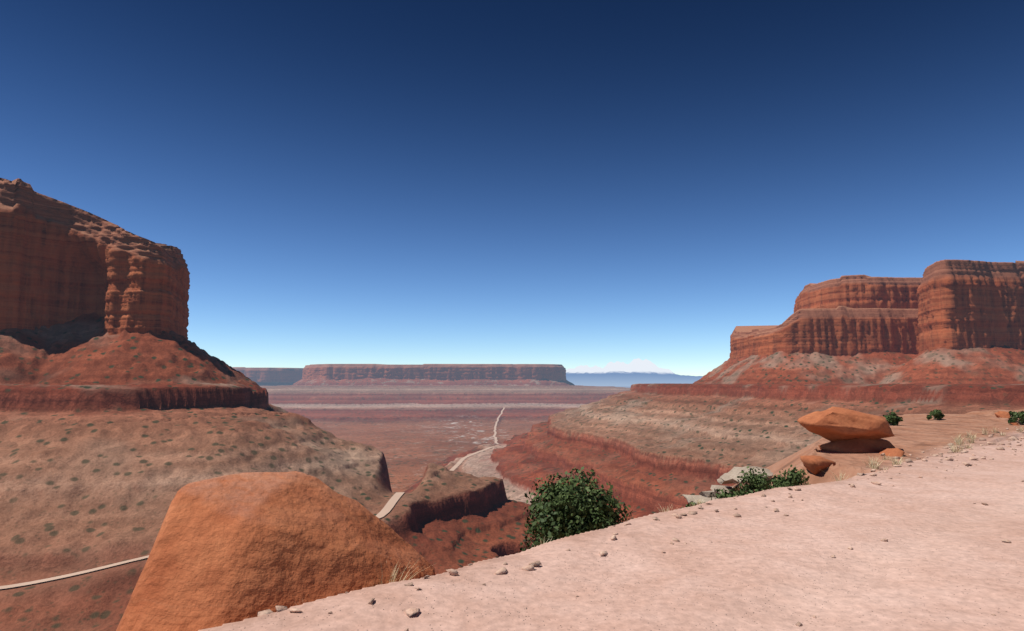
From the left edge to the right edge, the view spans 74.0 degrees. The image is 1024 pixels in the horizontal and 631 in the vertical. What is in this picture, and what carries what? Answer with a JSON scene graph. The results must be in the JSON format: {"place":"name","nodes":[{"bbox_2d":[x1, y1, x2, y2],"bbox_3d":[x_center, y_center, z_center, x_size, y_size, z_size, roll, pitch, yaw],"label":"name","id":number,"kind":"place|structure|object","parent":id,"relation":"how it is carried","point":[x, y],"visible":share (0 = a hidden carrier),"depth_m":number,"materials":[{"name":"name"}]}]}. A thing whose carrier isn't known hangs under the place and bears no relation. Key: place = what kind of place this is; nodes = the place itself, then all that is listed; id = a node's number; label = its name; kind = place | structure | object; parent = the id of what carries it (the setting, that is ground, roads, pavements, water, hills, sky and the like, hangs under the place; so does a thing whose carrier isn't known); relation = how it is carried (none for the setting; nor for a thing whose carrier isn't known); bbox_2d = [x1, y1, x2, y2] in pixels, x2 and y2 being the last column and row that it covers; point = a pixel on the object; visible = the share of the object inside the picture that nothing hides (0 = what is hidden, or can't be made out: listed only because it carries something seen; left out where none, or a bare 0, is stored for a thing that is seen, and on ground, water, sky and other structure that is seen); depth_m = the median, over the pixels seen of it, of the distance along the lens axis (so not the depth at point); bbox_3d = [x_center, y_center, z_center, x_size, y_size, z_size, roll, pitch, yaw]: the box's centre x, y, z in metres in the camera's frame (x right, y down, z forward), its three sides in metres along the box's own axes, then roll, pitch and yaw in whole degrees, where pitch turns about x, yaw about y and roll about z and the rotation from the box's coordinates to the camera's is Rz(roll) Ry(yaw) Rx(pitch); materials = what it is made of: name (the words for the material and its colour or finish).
{"place":"outdoors","nodes":[
{"label":"outdoors","id":0,"kind":"place"},
{"bbox_2d":[0,408,504,588],"bbox_3d":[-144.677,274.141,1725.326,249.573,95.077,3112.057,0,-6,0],"label":"valley road","id":1,"kind":"structure","parent":0,"point":[390,504],"depth_m":293.68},
{"bbox_2d":[0,312,1023,630],"bbox_3d":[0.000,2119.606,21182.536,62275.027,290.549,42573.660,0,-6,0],"label":"terrain","id":2,"kind":"structure","parent":0,"point":[110,446],"depth_m":285.78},
{"bbox_2d":[0,178,189,338],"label":"butte","id":3,"kind":"object","parent":2,"relation":"on","point":[61,262],"visible":0.73,"depth_m":443.53,"materials":[{"name":"brown stone"}]},
{"bbox_2d":[232,367,302,381],"bbox_3d":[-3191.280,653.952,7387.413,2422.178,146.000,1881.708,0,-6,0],"label":"mesa","id":4,"kind":"structure","parent":2,"relation":"on","point":[274,374],"depth_m":6487.09,"materials":[{"name":"brown stone"}]},
{"bbox_2d":[116,471,434,630],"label":"boulder","id":5,"kind":"object","parent":2,"relation":"on","point":[232,548],"visible":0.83,"depth_m":5.38,"materials":[{"name":"orange stone"}]},
{"bbox_2d":[302,364,565,380],"bbox_3d":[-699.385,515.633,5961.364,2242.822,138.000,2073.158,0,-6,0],"label":"mesa","id":6,"kind":"structure","parent":2,"relation":"on","point":[455,372],"depth_m":4968.65,"materials":[{"name":"stone"}]},
{"bbox_2d":[519,466,632,552],"bbox_3d":[0.854,2.732,9.002,1.582,1.414,1.721,0,-6,0],"label":"juniper","id":7,"kind":"object","parent":2,"relation":"on","point":[579,509],"depth_m":8.85,"materials":[{"name":"green plant"}]},
{"bbox_2d":[257,426,1023,630],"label":"stones","id":8,"kind":"object","parent":2,"relation":"on","point":[409,612],"visible":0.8,"depth_m":8.08,"materials":[{"name":"brown stone"}]},
{"bbox_2d":[679,502,704,508],"bbox_3d":[3.169,3.505,11.455,0.901,0.747,0.846,0,-6,0],"label":"bush","id":9,"kind":"object","parent":2,"relation":"on","point":[688,504],"visible":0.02,"depth_m":11.51,"materials":[{"name":"green plant"}]},
{"bbox_2d":[682,466,772,504],"bbox_3d":[5.675,5.308,19.428,3.927,2.591,7.499,0,-6,0],"label":"rock ledge","id":10,"kind":"object","parent":2,"relation":"on","point":[730,476],"visible":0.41,"depth_m":18.13,"materials":[{"name":"beige stone"}]},
{"bbox_2d":[710,488,747,499],"bbox_3d":[3.853,3.542,12.016,1.172,1.036,1.001,0,-6,0],"label":"bush","id":11,"kind":"object","parent":2,"relation":"on","point":[725,495],"visible":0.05,"depth_m":12.03,"materials":[{"name":"green plant"}]},
{"bbox_2d":[735,466,772,495],"bbox_3d":[4.637,3.456,12.593,1.062,1.288,1.183,0,-6,0],"label":"bush","id":12,"kind":"object","parent":2,"relation":"on","point":[758,482],"depth_m":12.58,"materials":[{"name":"green plant"}]},
{"bbox_2d":[768,465,810,487],"bbox_3d":[5.409,3.464,13.261,1.112,1.123,1.068,0,-6,0],"label":"bush","id":13,"kind":"object","parent":2,"relation":"on","point":[794,478],"visible":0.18,"depth_m":13.18,"materials":[{"name":"green plant"}]},
{"bbox_2d":[730,306,919,358],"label":"sandstone cliff","id":14,"kind":"structure","parent":2,"relation":"on","point":[842,330],"depth_m":776.50,"materials":[{"name":"brown stone"}]},
{"bbox_2d":[794,275,921,312],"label":"tier","id":15,"kind":"object","parent":14,"relation":"on","point":[858,291],"visible":0.18,"depth_m":851.45,"materials":[{"name":"brown stone"}]},
{"bbox_2d":[800,438,904,474],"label":"pedestal rocks","id":16,"kind":"object","parent":2,"relation":"on","point":[814,464],"visible":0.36,"depth_m":16.34,"materials":[{"name":"brown stone"}]},
{"bbox_2d":[797,407,893,441],"bbox_3d":[8.173,2.723,16.869,2.310,0.921,1.558,0,-6,0],"label":"balanced rock","id":17,"kind":"object","parent":16,"relation":"on","point":[832,424],"visible":0.91,"depth_m":16.27,"materials":[{"name":"orange stone"}]},
{"bbox_2d":[883,411,902,425],"bbox_3d":[13.577,3.728,24.293,0.664,0.671,0.767,0,-6,0],"label":"bush","id":18,"kind":"object","parent":2,"relation":"on","point":[893,418],"depth_m":24.10,"materials":[{"name":"green plant"}]},
{"bbox_2d":[926,409,944,419],"bbox_3d":[17.584,4.170,28.180,0.774,0.615,0.583,5,-8,-41],"label":"bush","id":19,"kind":"object","parent":2,"relation":"on","point":[937,414],"depth_m":28.08,"materials":[{"name":"green plant"}]},
{"bbox_2d":[916,260,1023,352],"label":"sandstone cliff","id":20,"kind":"structure","parent":2,"relation":"on","point":[966,304],"depth_m":699.61,"materials":[{"name":"brown stone"}]},
{"bbox_2d":[995,411,1019,425],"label":"shoulder rocks","id":21,"kind":"object","parent":2,"relation":"on","point":[1001,414],"visible":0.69,"depth_m":29.49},
{"bbox_2d":[1009,411,1018,417],"bbox_3d":[22.470,4.561,30.711,0.920,0.529,0.998,0,-6,0],"label":"bush","id":22,"kind":"object","parent":2,"relation":"on","point":[1011,413],"depth_m":30.76,"materials":[{"name":"green plant"}]},
{"bbox_2d":[1008,411,1023,424],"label":"bush","id":23,"kind":"object","parent":2,"relation":"on","point":[1020,415],"depth_m":25.33,"materials":[{"name":"green plant"}]},
{"bbox_2d":[0,0,1023,375],"label":"sky","id":24,"kind":"structure","parent":0,"point":[571,184],"materials":[{"name":"blue"}]},
{"bbox_2d":[566,358,702,385],"bbox_3d":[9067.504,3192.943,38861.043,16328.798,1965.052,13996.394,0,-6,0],"label":"mountains","id":25,"kind":"structure","parent":0,"point":[634,371],"depth_m":38968.75,"materials":[{"name":"blue"}]},
{"bbox_2d":[295,425,1022,604],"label":"grass","id":26,"kind":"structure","parent":0,"point":[873,466],"depth_m":13.78,"materials":[{"name":"beige plant"}]}
]}

